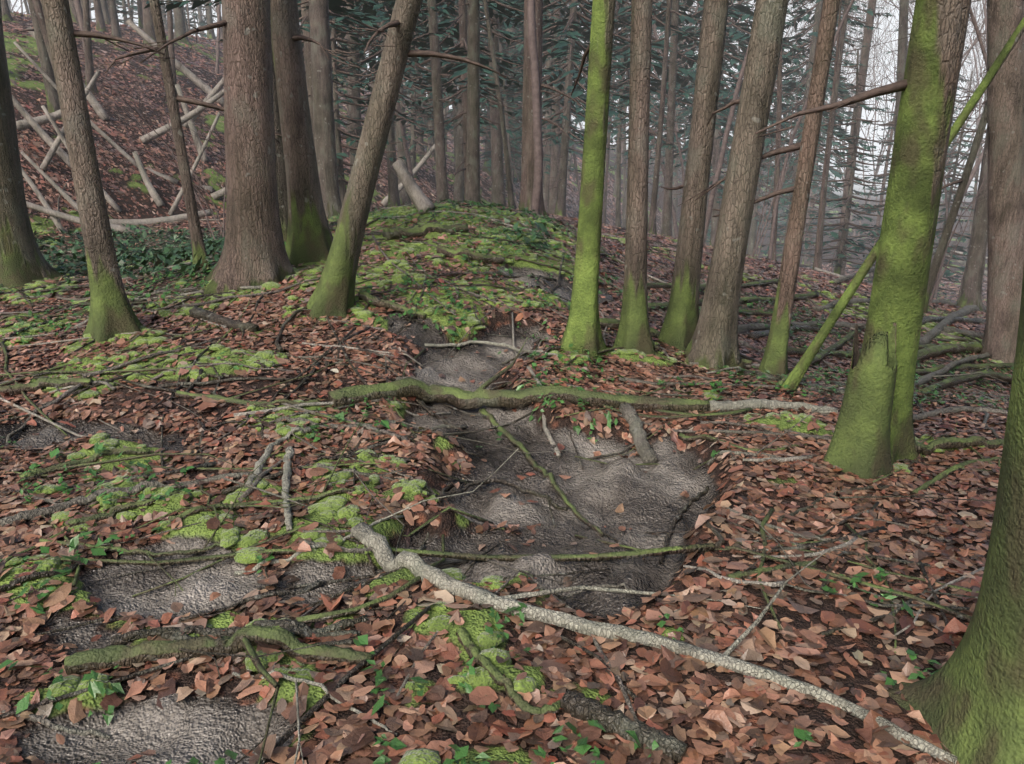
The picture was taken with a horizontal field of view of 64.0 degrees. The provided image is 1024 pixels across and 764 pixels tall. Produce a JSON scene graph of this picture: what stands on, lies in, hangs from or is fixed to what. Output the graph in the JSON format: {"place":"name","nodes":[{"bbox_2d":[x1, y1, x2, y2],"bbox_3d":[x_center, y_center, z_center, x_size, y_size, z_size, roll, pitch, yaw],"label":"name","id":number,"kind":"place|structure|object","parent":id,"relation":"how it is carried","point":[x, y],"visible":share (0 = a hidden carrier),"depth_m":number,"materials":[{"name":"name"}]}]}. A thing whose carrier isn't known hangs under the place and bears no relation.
{"place":"outdoors","nodes":[
{"label":"outdoors","id":0,"kind":"place"},
{"bbox_2d":[0,0,1012,763],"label":"terrain","id":1,"kind":"structure","parent":0,"point":[212,730],"depth_m":3.75,"materials":[{"name":"soil"}]},
{"bbox_2d":[1,0,13,20],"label":"tree trunk","id":2,"kind":"object","parent":1,"relation":"on","point":[6,13],"visible":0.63,"depth_m":20.39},
{"bbox_2d":[0,0,62,287],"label":"tree","id":3,"kind":"object","parent":1,"relation":"on","point":[23,261],"visible":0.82,"depth_m":8.26,"materials":[{"name":"brown plant"}]},
{"bbox_2d":[8,0,61,120],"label":"tree trunk","id":4,"kind":"object","parent":1,"relation":"on","point":[53,104],"visible":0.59,"depth_m":15.13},
{"bbox_2d":[32,0,53,71],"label":"tree trunk","id":5,"kind":"object","parent":1,"relation":"on","point":[37,6],"visible":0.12,"depth_m":13.47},
{"bbox_2d":[73,0,94,71],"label":"tree","id":6,"kind":"object","parent":1,"relation":"on","point":[77,3],"visible":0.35,"depth_m":18.10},
{"bbox_2d":[82,0,97,92],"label":"tree trunk","id":7,"kind":"object","parent":1,"relation":"on","point":[89,71],"visible":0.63,"depth_m":16.94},
{"bbox_2d":[93,0,106,31],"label":"tree trunk","id":8,"kind":"object","parent":1,"relation":"on","point":[100,22],"visible":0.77,"depth_m":23.67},
{"bbox_2d":[41,0,173,341],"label":"tree","id":9,"kind":"object","parent":1,"relation":"on","point":[111,313],"visible":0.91,"depth_m":5.33,"materials":[{"name":"brown plant"}]},
{"bbox_2d":[108,0,123,42],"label":"tree trunk","id":10,"kind":"object","parent":1,"relation":"on","point":[115,27],"visible":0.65,"depth_m":22.11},
{"bbox_2d":[17,1,225,239],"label":"shrub","id":11,"kind":"object","parent":1,"relation":"on","point":[199,185],"visible":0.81,"depth_m":11.44,"materials":[{"name":"wood"}]},
{"bbox_2d":[141,0,155,45],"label":"tree","id":12,"kind":"object","parent":1,"relation":"on","point":[148,27],"visible":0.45,"depth_m":23.81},
{"bbox_2d":[166,0,178,104],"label":"tree trunk","id":13,"kind":"object","parent":1,"relation":"on","point":[170,30],"visible":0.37,"depth_m":18.57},
{"bbox_2d":[173,0,193,45],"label":"tree","id":14,"kind":"object","parent":1,"relation":"on","point":[179,22],"visible":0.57,"depth_m":26.80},
{"bbox_2d":[93,0,281,270],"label":"tree","id":15,"kind":"object","parent":1,"relation":"on","point":[195,230],"visible":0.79,"depth_m":7.30,"materials":[{"name":"brown plant"}]},
{"bbox_2d":[164,2,216,37],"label":"tree","id":16,"kind":"object","parent":1,"relation":"on","point":[195,16],"visible":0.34,"depth_m":46.24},
{"bbox_2d":[195,0,215,39],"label":"spruce tree","id":17,"kind":"object","parent":1,"relation":"on","point":[209,17],"visible":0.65,"depth_m":36.69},
{"bbox_2d":[140,0,295,293],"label":"tree","id":18,"kind":"object","parent":1,"relation":"on","point":[254,253],"visible":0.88,"depth_m":6.27,"materials":[{"name":"brown plant"}]},
{"bbox_2d":[215,2,220,74],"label":"tree","id":19,"kind":"object","parent":1,"relation":"on","point":[218,39],"visible":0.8,"depth_m":23.16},
{"bbox_2d":[271,43,287,241],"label":"tree","id":20,"kind":"object","parent":1,"relation":"on","point":[281,184],"visible":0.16,"depth_m":7.74,"materials":[{"name":"brown plant"}]},
{"bbox_2d":[144,0,429,144],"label":"spruce tree","id":21,"kind":"object","parent":1,"relation":"on","point":[343,14],"visible":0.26,"depth_m":15.72,"materials":[{"name":"wood"}]},
{"bbox_2d":[270,0,371,265],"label":"tree","id":22,"kind":"object","parent":1,"relation":"on","point":[309,237],"visible":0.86,"depth_m":6.90,"materials":[{"name":"brown plant"}]},
{"bbox_2d":[297,0,353,217],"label":"tree","id":23,"kind":"object","parent":1,"relation":"on","point":[323,111],"visible":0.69,"depth_m":14.17,"materials":[{"name":"wood"}]},
{"bbox_2d":[297,0,378,144],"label":"spruce tree","id":24,"kind":"object","parent":1,"relation":"on","point":[347,113],"visible":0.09,"depth_m":22.52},
{"bbox_2d":[337,2,365,172],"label":"tree","id":25,"kind":"object","parent":1,"relation":"on","point":[354,112],"visible":0.25,"depth_m":17.80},
{"bbox_2d":[300,0,410,203],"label":"tree","id":26,"kind":"object","parent":1,"relation":"on","point":[341,169],"visible":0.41,"depth_m":16.56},
{"bbox_2d":[300,1,458,204],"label":"spruce tree","id":27,"kind":"object","parent":1,"relation":"on","point":[404,197],"visible":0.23,"depth_m":21.05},
{"bbox_2d":[366,1,412,176],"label":"tree","id":28,"kind":"object","parent":1,"relation":"on","point":[407,154],"visible":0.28,"depth_m":19.14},
{"bbox_2d":[302,0,480,206],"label":"spruce tree","id":29,"kind":"object","parent":1,"relation":"on","point":[393,194],"visible":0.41,"depth_m":18.03,"materials":[{"name":"plant"}]},
{"bbox_2d":[306,0,506,318],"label":"tree","id":30,"kind":"object","parent":1,"relation":"on","point":[333,294],"visible":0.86,"depth_m":5.60,"materials":[{"name":"brown plant"}]},
{"bbox_2d":[361,20,457,178],"bbox_3d":[-2.979,-8.943,23.194,2.989,7.049,3.412,-15,23,-39],"label":"tree","id":31,"kind":"object","parent":1,"relation":"on","point":[413,141],"visible":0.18,"depth_m":23.77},
{"bbox_2d":[339,22,486,202],"bbox_3d":[-3.112,-8.370,19.112,4.129,8.827,3.929,-9,19,-30],"label":"shrub","id":32,"kind":"object","parent":1,"relation":"on","point":[423,118],"visible":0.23,"depth_m":19.19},
{"bbox_2d":[414,32,426,164],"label":"tree trunk","id":33,"kind":"object","parent":1,"relation":"on","point":[419,148],"visible":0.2,"depth_m":26.04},
{"bbox_2d":[421,0,464,202],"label":"tree","id":34,"kind":"object","parent":1,"relation":"on","point":[440,160],"visible":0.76,"depth_m":16.07,"materials":[{"name":"wood"}]},
{"bbox_2d":[444,0,466,202],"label":"tree","id":35,"kind":"object","parent":1,"relation":"on","point":[458,194],"visible":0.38,"depth_m":21.16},
{"bbox_2d":[354,0,567,201],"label":"spruce tree","id":36,"kind":"object","parent":1,"relation":"on","point":[459,28],"visible":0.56,"depth_m":16.93,"materials":[{"name":"plant"}]},
{"bbox_2d":[404,0,522,174],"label":"spruce tree","id":37,"kind":"object","parent":1,"relation":"on","point":[482,13],"visible":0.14,"depth_m":24.48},
{"bbox_2d":[427,0,510,203],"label":"tree","id":38,"kind":"object","parent":1,"relation":"on","point":[473,113],"visible":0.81,"depth_m":14.54,"materials":[{"name":"wood"}]},
{"bbox_2d":[410,1,582,208],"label":"shrub","id":39,"kind":"object","parent":1,"relation":"on","point":[514,164],"visible":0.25,"depth_m":20.96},
{"bbox_2d":[480,0,515,208],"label":"tree trunk","id":40,"kind":"object","parent":1,"relation":"on","point":[511,201],"visible":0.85,"depth_m":15.99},
{"bbox_2d":[12,19,987,284],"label":"dead stems","id":41,"kind":"object","parent":1,"relation":"on","point":[418,197],"visible":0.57,"depth_m":14.57,"materials":[{"name":"wood"}]},
{"bbox_2d":[480,0,521,206],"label":"tree","id":42,"kind":"object","parent":1,"relation":"on","point":[497,185],"visible":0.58,"depth_m":19.10,"materials":[{"name":"wood"}]},
{"bbox_2d":[0,202,1003,763],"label":"moss cushions","id":43,"kind":"object","parent":1,"relation":"on","point":[328,506],"visible":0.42,"depth_m":3.94,"materials":[{"name":"plant"}]},
{"bbox_2d":[427,2,576,189],"bbox_3d":[-0.226,-11.978,27.564,5.184,11.886,5.304,16,24,41],"label":"tree","id":44,"kind":"object","parent":1,"relation":"on","point":[514,147],"visible":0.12,"depth_m":28.08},
{"bbox_2d":[0,11,1012,763],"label":"leaf litter","id":45,"kind":"object","parent":1,"relation":"on","point":[354,735],"visible":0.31,"depth_m":3.30,"materials":[{"name":"plant"}]},
{"bbox_2d":[0,199,1013,763],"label":"ground plants","id":46,"kind":"object","parent":1,"relation":"on","point":[166,255],"visible":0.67,"depth_m":5.45,"materials":[{"name":"green plant"}]},
{"bbox_2d":[0,178,1013,763],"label":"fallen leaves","id":47,"kind":"object","parent":1,"relation":"on","point":[234,640],"depth_m":3.77,"materials":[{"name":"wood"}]},
{"bbox_2d":[498,17,517,184],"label":"tree trunk","id":48,"kind":"object","parent":1,"relation":"on","point":[504,84],"visible":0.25,"depth_m":25.45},
{"bbox_2d":[437,0,583,175],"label":"spruce tree","id":49,"kind":"object","parent":1,"relation":"on","point":[487,145],"visible":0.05,"depth_m":29.24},
{"bbox_2d":[506,0,520,180],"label":"tree","id":50,"kind":"object","parent":1,"relation":"on","point":[518,158],"visible":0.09,"depth_m":31.68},
{"bbox_2d":[527,0,542,214],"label":"tree","id":51,"kind":"object","parent":1,"relation":"on","point":[537,136],"visible":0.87,"depth_m":11.38,"materials":[{"name":"wood"}]},
{"bbox_2d":[518,0,585,216],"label":"tree","id":52,"kind":"object","parent":1,"relation":"on","point":[527,171],"visible":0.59,"depth_m":13.73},
{"bbox_2d":[542,1,577,213],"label":"tree","id":53,"kind":"object","parent":1,"relation":"on","point":[552,199],"visible":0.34,"depth_m":25.01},
{"bbox_2d":[480,0,657,211],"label":"spruce tree","id":54,"kind":"object","parent":1,"relation":"on","point":[547,148],"visible":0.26,"depth_m":26.28,"materials":[{"name":"plant"}]},
{"bbox_2d":[491,0,671,216],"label":"spruce tree","id":55,"kind":"object","parent":1,"relation":"on","point":[569,75],"visible":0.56,"depth_m":19.59,"materials":[{"name":"plant"}]},
{"bbox_2d":[480,0,684,183],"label":"tree","id":56,"kind":"object","parent":1,"relation":"on","point":[678,145],"visible":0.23,"depth_m":24.08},
{"bbox_2d":[559,0,614,360],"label":"tree","id":57,"kind":"object","parent":1,"relation":"on","point":[583,328],"visible":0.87,"depth_m":5.22,"materials":[{"name":"green plant"}]},
{"bbox_2d":[602,22,627,224],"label":"tree trunk","id":58,"kind":"object","parent":1,"relation":"on","point":[605,187],"visible":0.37,"depth_m":32.47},
{"bbox_2d":[612,0,627,226],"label":"tree trunk","id":59,"kind":"object","parent":1,"relation":"on","point":[618,201],"visible":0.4,"depth_m":24.95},
{"bbox_2d":[615,11,625,218],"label":"tree trunk","id":60,"kind":"object","parent":1,"relation":"on","point":[624,172],"visible":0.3,"depth_m":39.30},
{"bbox_2d":[566,0,678,237],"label":"tree","id":61,"kind":"object","parent":1,"relation":"on","point":[675,224],"visible":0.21,"depth_m":26.54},
{"bbox_2d":[559,2,697,203],"bbox_3d":[3.364,-7.440,20.337,3.485,7.189,3.316,-16,24,-32],"label":"shrub","id":62,"kind":"object","parent":1,"relation":"on","point":[627,93],"visible":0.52,"depth_m":19.94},
{"bbox_2d":[570,0,693,227],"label":"spruce tree","id":63,"kind":"object","parent":1,"relation":"on","point":[625,197],"visible":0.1,"depth_m":36.51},
{"bbox_2d":[613,0,654,354],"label":"tree","id":64,"kind":"object","parent":1,"relation":"on","point":[633,332],"visible":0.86,"depth_m":5.37,"materials":[{"name":"brown plant"}]},
{"bbox_2d":[545,0,742,227],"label":"spruce tree","id":65,"kind":"object","parent":1,"relation":"on","point":[622,12],"visible":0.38,"depth_m":22.09,"materials":[{"name":"plant"}]},
{"bbox_2d":[647,0,681,234],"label":"tree trunk","id":66,"kind":"object","parent":1,"relation":"on","point":[654,195],"visible":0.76,"depth_m":18.48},
{"bbox_2d":[611,0,730,237],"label":"spruce tree","id":67,"kind":"object","parent":1,"relation":"on","point":[695,65],"visible":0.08,"depth_m":41.52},
{"bbox_2d":[617,1,726,234],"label":"shrub","id":68,"kind":"object","parent":1,"relation":"on","point":[674,116],"visible":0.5,"depth_m":16.34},
{"bbox_2d":[659,0,694,235],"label":"tree","id":69,"kind":"object","parent":1,"relation":"on","point":[666,230],"visible":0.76,"depth_m":21.97,"materials":[{"name":"plant"}]},
{"bbox_2d":[657,0,728,351],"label":"tree","id":70,"kind":"object","parent":1,"relation":"on","point":[680,323],"visible":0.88,"depth_m":5.84,"materials":[{"name":"brown plant"}]},
{"bbox_2d":[666,0,773,191],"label":"spruce tree","id":71,"kind":"object","parent":1,"relation":"on","point":[747,3],"visible":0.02,"depth_m":39.16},
{"bbox_2d":[623,0,827,246],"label":"spruce tree","id":72,"kind":"object","parent":1,"relation":"on","point":[737,12],"visible":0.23,"depth_m":25.59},
{"bbox_2d":[703,44,748,244],"bbox_3d":[8.137,-12.567,16.805,12.510,19.425,15.301,-11,23,-28],"label":"tree","id":73,"kind":"object","parent":1,"relation":"on","point":[722,151],"visible":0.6,"depth_m":17.67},
{"bbox_2d":[684,0,788,369],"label":"tree","id":74,"kind":"object","parent":1,"relation":"on","point":[713,343],"visible":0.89,"depth_m":5.44,"materials":[{"name":"brown plant"}]},
{"bbox_2d":[677,0,839,376],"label":"tree","id":75,"kind":"object","parent":1,"relation":"on","point":[774,361],"visible":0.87,"depth_m":5.42,"materials":[{"name":"brown plant"}]},
{"bbox_2d":[767,45,782,260],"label":"tree trunk","id":76,"kind":"object","parent":1,"relation":"on","point":[779,101],"visible":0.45,"depth_m":21.30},
{"bbox_2d":[709,0,841,255],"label":"spruce tree","id":77,"kind":"object","parent":1,"relation":"on","point":[752,234],"visible":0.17,"depth_m":34.77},
{"bbox_2d":[674,1,902,258],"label":"shrub","id":78,"kind":"object","parent":1,"relation":"on","point":[760,237],"visible":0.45,"depth_m":17.92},
{"bbox_2d":[678,0,910,231],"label":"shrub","id":79,"kind":"object","parent":1,"relation":"on","point":[739,3],"visible":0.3,"depth_m":27.31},
{"bbox_2d":[747,65,850,267],"bbox_3d":[12.281,-8.575,35.097,4.496,9.670,4.200,-8,18,-13],"label":"tree","id":80,"kind":"object","parent":1,"relation":"on","point":[782,228],"visible":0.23,"depth_m":35.47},
{"bbox_2d":[721,0,891,261],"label":"spruce tree","id":81,"kind":"object","parent":1,"relation":"on","point":[813,42],"visible":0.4,"depth_m":27.64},
{"bbox_2d":[768,0,854,259],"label":"tree","id":82,"kind":"object","parent":1,"relation":"on","point":[791,141],"visible":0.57,"depth_m":19.12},
{"bbox_2d":[761,32,869,271],"bbox_3d":[9.994,-7.250,27.175,4.611,8.430,3.454,-7,19,-22],"label":"shrub","id":83,"kind":"object","parent":1,"relation":"on","point":[817,186],"visible":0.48,"depth_m":27.69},
{"bbox_2d":[761,0,886,266],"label":"spruce tree","id":84,"kind":"object","parent":1,"relation":"on","point":[839,173],"visible":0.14,"depth_m":42.22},
{"bbox_2d":[812,0,855,269],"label":"tree trunk","id":85,"kind":"object","parent":1,"relation":"on","point":[816,255],"visible":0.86,"depth_m":19.59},
{"bbox_2d":[787,48,890,274],"bbox_3d":[9.575,-5.812,23.412,3.434,6.898,2.962,-2,18,-7],"label":"tree","id":86,"kind":"object","parent":1,"relation":"on","point":[841,253],"visible":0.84,"depth_m":23.31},
{"bbox_2d":[812,0,865,268],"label":"tree trunk","id":87,"kind":"object","parent":1,"relation":"on","point":[841,42],"visible":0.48,"depth_m":20.95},
{"bbox_2d":[786,0,913,235],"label":"tree","id":88,"kind":"object","parent":1,"relation":"on","point":[853,231],"visible":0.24,"depth_m":55.92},
{"bbox_2d":[831,0,876,275],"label":"tree","id":89,"kind":"object","parent":1,"relation":"on","point":[865,52],"visible":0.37,"depth_m":28.12,"materials":[{"name":"wood"}]},
{"bbox_2d":[833,1,877,216],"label":"tree","id":90,"kind":"object","parent":1,"relation":"on","point":[865,110],"visible":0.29,"depth_m":69.68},
{"bbox_2d":[823,322,897,480],"bbox_3d":[1.678,0.219,3.905,0.280,1.001,0.272,-11,21,-30],"label":"mossy stump","id":91,"kind":"object","parent":1,"relation":"on","point":[859,445],"visible":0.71,"depth_m":3.81,"materials":[{"name":"green plant"}]},
{"bbox_2d":[755,0,971,463],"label":"tree","id":92,"kind":"object","parent":1,"relation":"on","point":[927,85],"visible":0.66,"depth_m":3.64,"materials":[{"name":"green plant"}]},
{"bbox_2d":[786,0,947,297],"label":"tree","id":93,"kind":"object","parent":1,"relation":"on","point":[946,204],"visible":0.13,"depth_m":26.04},
{"bbox_2d":[853,0,897,150],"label":"tree","id":94,"kind":"object","parent":1,"relation":"on","point":[884,64],"visible":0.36,"depth_m":72.28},
{"bbox_2d":[865,0,908,242],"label":"tree","id":95,"kind":"object","parent":1,"relation":"on","point":[902,31],"visible":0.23,"depth_m":22.28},
{"bbox_2d":[859,0,914,280],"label":"tree trunk","id":96,"kind":"object","parent":1,"relation":"on","point":[884,179],"visible":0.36,"depth_m":36.73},
{"bbox_2d":[823,41,960,282],"bbox_3d":[14.175,-7.813,30.190,4.496,10.830,4.200,-1,17,-13],"label":"tree","id":97,"kind":"object","parent":1,"relation":"on","point":[877,178],"visible":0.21,"depth_m":30.46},
{"bbox_2d":[812,0,986,167],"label":"tree","id":98,"kind":"object","parent":1,"relation":"on","point":[895,74],"visible":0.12,"depth_m":30.85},
{"bbox_2d":[780,17,1023,390],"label":"tree","id":99,"kind":"object","parent":1,"relation":"on","point":[795,376],"visible":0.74,"depth_m":5.00,"materials":[{"name":"green plant"}]},
{"bbox_2d":[829,1,987,304],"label":"shrub","id":100,"kind":"object","parent":1,"relation":"on","point":[936,282],"visible":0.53,"depth_m":13.93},
{"bbox_2d":[836,2,984,226],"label":"tree","id":101,"kind":"object","parent":1,"relation":"on","point":[896,73],"visible":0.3,"depth_m":50.17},
{"bbox_2d":[852,0,983,243],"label":"tree","id":102,"kind":"object","parent":1,"relation":"on","point":[882,146],"visible":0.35,"depth_m":47.49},
{"bbox_2d":[864,30,974,221],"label":"spruce tree","id":103,"kind":"object","parent":1,"relation":"on","point":[947,188],"visible":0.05,"depth_m":44.09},
{"bbox_2d":[874,3,983,181],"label":"spruce tree","id":104,"kind":"object","parent":1,"relation":"on","point":[967,125],"visible":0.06,"depth_m":47.74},
{"bbox_2d":[883,0,986,174],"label":"tree","id":105,"kind":"object","parent":1,"relation":"on","point":[967,52],"visible":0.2,"depth_m":31.80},
{"bbox_2d":[870,0,1023,362],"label":"tree","id":106,"kind":"object","parent":1,"relation":"on","point":[1005,136],"visible":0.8,"depth_m":9.05,"materials":[{"name":"brown plant"}]},
{"bbox_2d":[970,8,986,68],"bbox_3d":[1.170,-10.843,10.336,16.392,21.436,17.676,-5,19,-15],"label":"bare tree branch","id":107,"kind":"object","parent":106,"relation":"attached to","point":[979,37],"visible":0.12,"depth_m":12.60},
{"bbox_2d":[913,0,985,251],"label":"tree","id":108,"kind":"object","parent":1,"relation":"on","point":[979,114],"visible":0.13,"depth_m":49.44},
{"bbox_2d":[887,269,1023,763],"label":"tree","id":109,"kind":"object","parent":1,"relation":"on","point":[966,700],"visible":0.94,"depth_m":2.00,"materials":[{"name":"green plant"}]},
{"bbox_2d":[924,33,986,313],"bbox_3d":[6.502,-5.602,10.708,1.741,10.355,0.555,-3,18,-9],"label":"tree","id":110,"kind":"object","parent":1,"relation":"on","point":[949,225],"visible":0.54,"depth_m":11.72,"materials":[{"name":"brown plant"}]},
{"bbox_2d":[930,71,986,298],"bbox_3d":[14.709,-6.102,27.534,3.597,8.107,3.360,-16,22,-38],"label":"tree","id":111,"kind":"object","parent":1,"relation":"on","point":[947,273],"visible":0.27,"depth_m":27.29,"materials":[{"name":"plant"}]},
{"bbox_2d":[957,0,986,258],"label":"tree trunk","id":112,"kind":"object","parent":1,"relation":"on","point":[974,191],"visible":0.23,"depth_m":35.21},
{"bbox_2d":[957,69,987,312],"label":"tree","id":113,"kind":"object","parent":1,"relation":"on","point":[971,292],"visible":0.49,"depth_m":16.87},
{"bbox_2d":[960,0,986,205],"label":"tree","id":114,"kind":"object","parent":1,"relation":"on","point":[974,169],"visible":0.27,"depth_m":24.34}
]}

